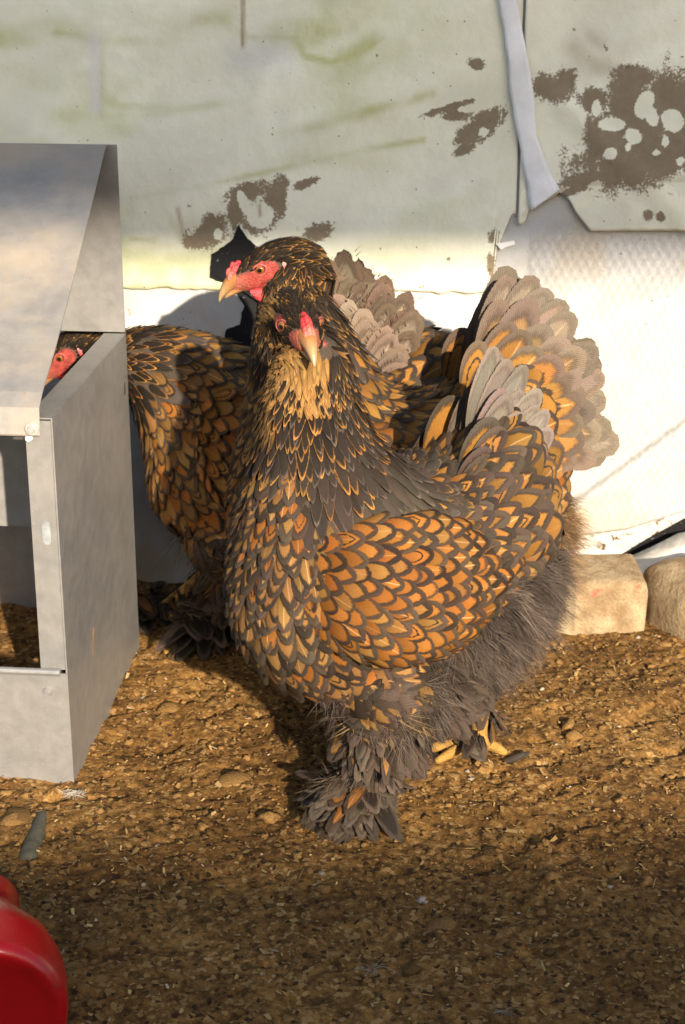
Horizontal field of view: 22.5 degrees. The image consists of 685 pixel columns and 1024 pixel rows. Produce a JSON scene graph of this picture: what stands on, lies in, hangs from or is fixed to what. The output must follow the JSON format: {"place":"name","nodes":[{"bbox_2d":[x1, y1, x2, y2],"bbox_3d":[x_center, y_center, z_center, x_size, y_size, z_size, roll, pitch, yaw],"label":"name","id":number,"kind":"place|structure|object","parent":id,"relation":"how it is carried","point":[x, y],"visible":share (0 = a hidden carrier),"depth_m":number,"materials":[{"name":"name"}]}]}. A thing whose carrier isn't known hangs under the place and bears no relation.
{"place":"outdoors","nodes":[
{"label":"outdoors","id":0,"kind":"place"},
{"bbox_2d":[0,580,684,1023],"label":"ground","id":1,"kind":"structure","parent":0,"point":[204,984],"depth_m":1.56,"materials":[{"name":"soil"}]},
{"bbox_2d":[19,809,46,859],"bbox_3d":[-0.287,0.304,1.609,0.019,0.019,0.092,0,20,0],"label":"stick","id":2,"kind":"object","parent":1,"relation":"on","point":[34,839],"visible":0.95,"depth_m":1.59,"materials":[{"name":"grey wood"}]},
{"bbox_2d":[0,875,67,1023],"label":"drinker","id":3,"kind":"object","parent":1,"relation":"on","point":[33,983],"visible":1,"depth_m":1.25,"materials":[{"name":"red plastic"}]},
{"bbox_2d":[0,143,139,782],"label":"feeder","id":4,"kind":"object","parent":1,"relation":"on","point":[67,556],"visible":0.98,"depth_m":1.73,"materials":[{"name":"metal"}]},
{"bbox_2d":[0,603,65,672],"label":"feed litter","id":5,"kind":"object","parent":4,"relation":"in","point":[19,640],"visible":0.27,"depth_m":1.92,"materials":[{"name":"soil"}]},
{"bbox_2d":[56,788,85,798],"bbox_3d":[-0.263,0.275,1.675,0.036,0.007,0.021,0,20,0],"label":"down feather","id":6,"kind":"object","parent":1,"relation":"on","point":[74,792],"visible":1,"depth_m":1.67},
{"bbox_2d":[45,247,450,661],"bbox_3d":[-0.066,-0.067,1.970,0.559,0.470,0.276,0,20,0],"label":"hen","id":7,"kind":"object","parent":1,"relation":"on","point":[186,386],"visible":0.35,"depth_m":1.89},
{"bbox_2d":[0,592,684,1023],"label":"soil crumbs","id":8,"kind":"object","parent":1,"relation":"on","point":[16,816],"visible":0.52,"depth_m":1.58,"materials":[{"name":"brown soil"}]},
{"bbox_2d":[0,594,684,1023],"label":"wood chips","id":9,"kind":"object","parent":1,"relation":"on","point":[554,934],"visible":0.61,"depth_m":1.56,"materials":[{"name":"brown wood"}]},
{"bbox_2d":[41,0,684,583],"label":"plastic sheet","id":10,"kind":"object","parent":1,"relation":"on","point":[621,294],"visible":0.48,"depth_m":2.08,"materials":[{"name":"white plastic"}]},
{"bbox_2d":[224,291,256,346],"bbox_3d":[-0.095,-0.213,2.084,0.098,0.120,0.004,0,20,0],"label":"black plastic","id":11,"kind":"object","parent":10,"relation":"attached to","point":[242,332],"visible":0.18,"depth_m":2.08,"materials":[{"name":"black plastic"}]},
{"bbox_2d":[357,958,400,976],"bbox_3d":[0.027,0.374,1.405,0.030,0.006,0.029,-16,25,-37],"label":"down feather","id":12,"kind":"object","parent":1,"relation":"on","point":[368,970],"visible":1,"depth_m":1.41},
{"bbox_2d":[222,287,593,843],"bbox_3d":[0.069,0.032,1.620,0.389,0.513,0.274,-16,26,-37],"label":"hen","id":13,"kind":"object","parent":1,"relation":"on","point":[393,613],"visible":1,"depth_m":1.52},
{"bbox_2d":[218,236,619,602],"bbox_3d":[0.084,-0.042,1.835,0.422,0.517,0.292,0,20,0],"label":"hen","id":14,"kind":"object","parent":1,"relation":"on","point":[530,322],"visible":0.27,"depth_m":1.77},
{"bbox_2d":[480,1005,517,1016],"bbox_3d":[0.123,0.393,1.351,0.033,0.006,0.018,0,20,0],"label":"down feather","id":15,"kind":"object","parent":1,"relation":"on","point":[498,1011],"visible":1,"depth_m":1.35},
{"bbox_2d":[503,751,529,762],"bbox_3d":[0.176,0.247,1.734,0.031,0.004,0.012,-11,23,-28],"label":"dropped feather","id":16,"kind":"object","parent":1,"relation":"on","point":[517,757],"visible":1,"depth_m":1.73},
{"bbox_2d":[555,553,647,634],"bbox_3d":[0.305,0.112,2.089,0.116,0.103,0.103,0,20,0],"label":"stone","id":17,"kind":"object","parent":1,"relation":"on","point":[618,603],"visible":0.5,"depth_m":2.04,"materials":[{"name":"stone"}]},
{"bbox_2d":[570,512,684,554],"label":"backing board","id":18,"kind":"object","parent":1,"relation":"on","point":[620,542],"depth_m":2.20,"materials":[{"name":"white"}]},
{"bbox_2d":[0,0,522,293],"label":"plastic sheet","id":19,"kind":"object","parent":18,"relation":"attached to","point":[382,135],"visible":0.85,"depth_m":1.99,"materials":[{"name":"white plastic"}]},
{"bbox_2d":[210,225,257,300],"bbox_3d":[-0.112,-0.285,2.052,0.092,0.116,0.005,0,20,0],"label":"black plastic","id":20,"kind":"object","parent":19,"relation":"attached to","point":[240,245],"visible":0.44,"depth_m":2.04,"materials":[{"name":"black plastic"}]},
{"bbox_2d":[496,241,514,248],"bbox_3d":[0.193,-0.316,2.040,0.023,0.010,0.002,0,20,0],"label":"plastic scrap","id":21,"kind":"object","parent":19,"relation":"attached to","point":[503,245],"visible":1,"depth_m":2.04,"materials":[{"name":"white plastic"}]},
{"bbox_2d":[518,0,684,230],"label":"plastic sheet","id":22,"kind":"object","parent":18,"relation":"attached to","point":[608,80],"visible":1,"depth_m":1.99,"materials":[{"name":"white plastic"}]},
{"bbox_2d":[498,0,559,210],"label":"tape strip","id":23,"kind":"object","parent":22,"relation":"attached to","point":[542,185],"visible":1,"depth_m":1.98,"materials":[{"name":"white plastic"}]},
{"bbox_2d":[624,519,684,554],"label":"black plastic","id":24,"kind":"object","parent":1,"relation":"on","point":[673,530],"visible":0.27,"depth_m":2.19,"materials":[{"name":"black plastic"}]},
{"bbox_2d":[633,532,684,574],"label":"loose hem","id":25,"kind":"object","parent":1,"relation":"on","point":[670,547],"visible":0.24,"depth_m":2.16,"materials":[{"name":"white plastic"}]},
{"bbox_2d":[643,556,684,640],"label":"stone","id":26,"kind":"object","parent":1,"relation":"on","point":[665,583],"visible":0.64,"depth_m":2.04,"materials":[{"name":"stone"}]}
]}

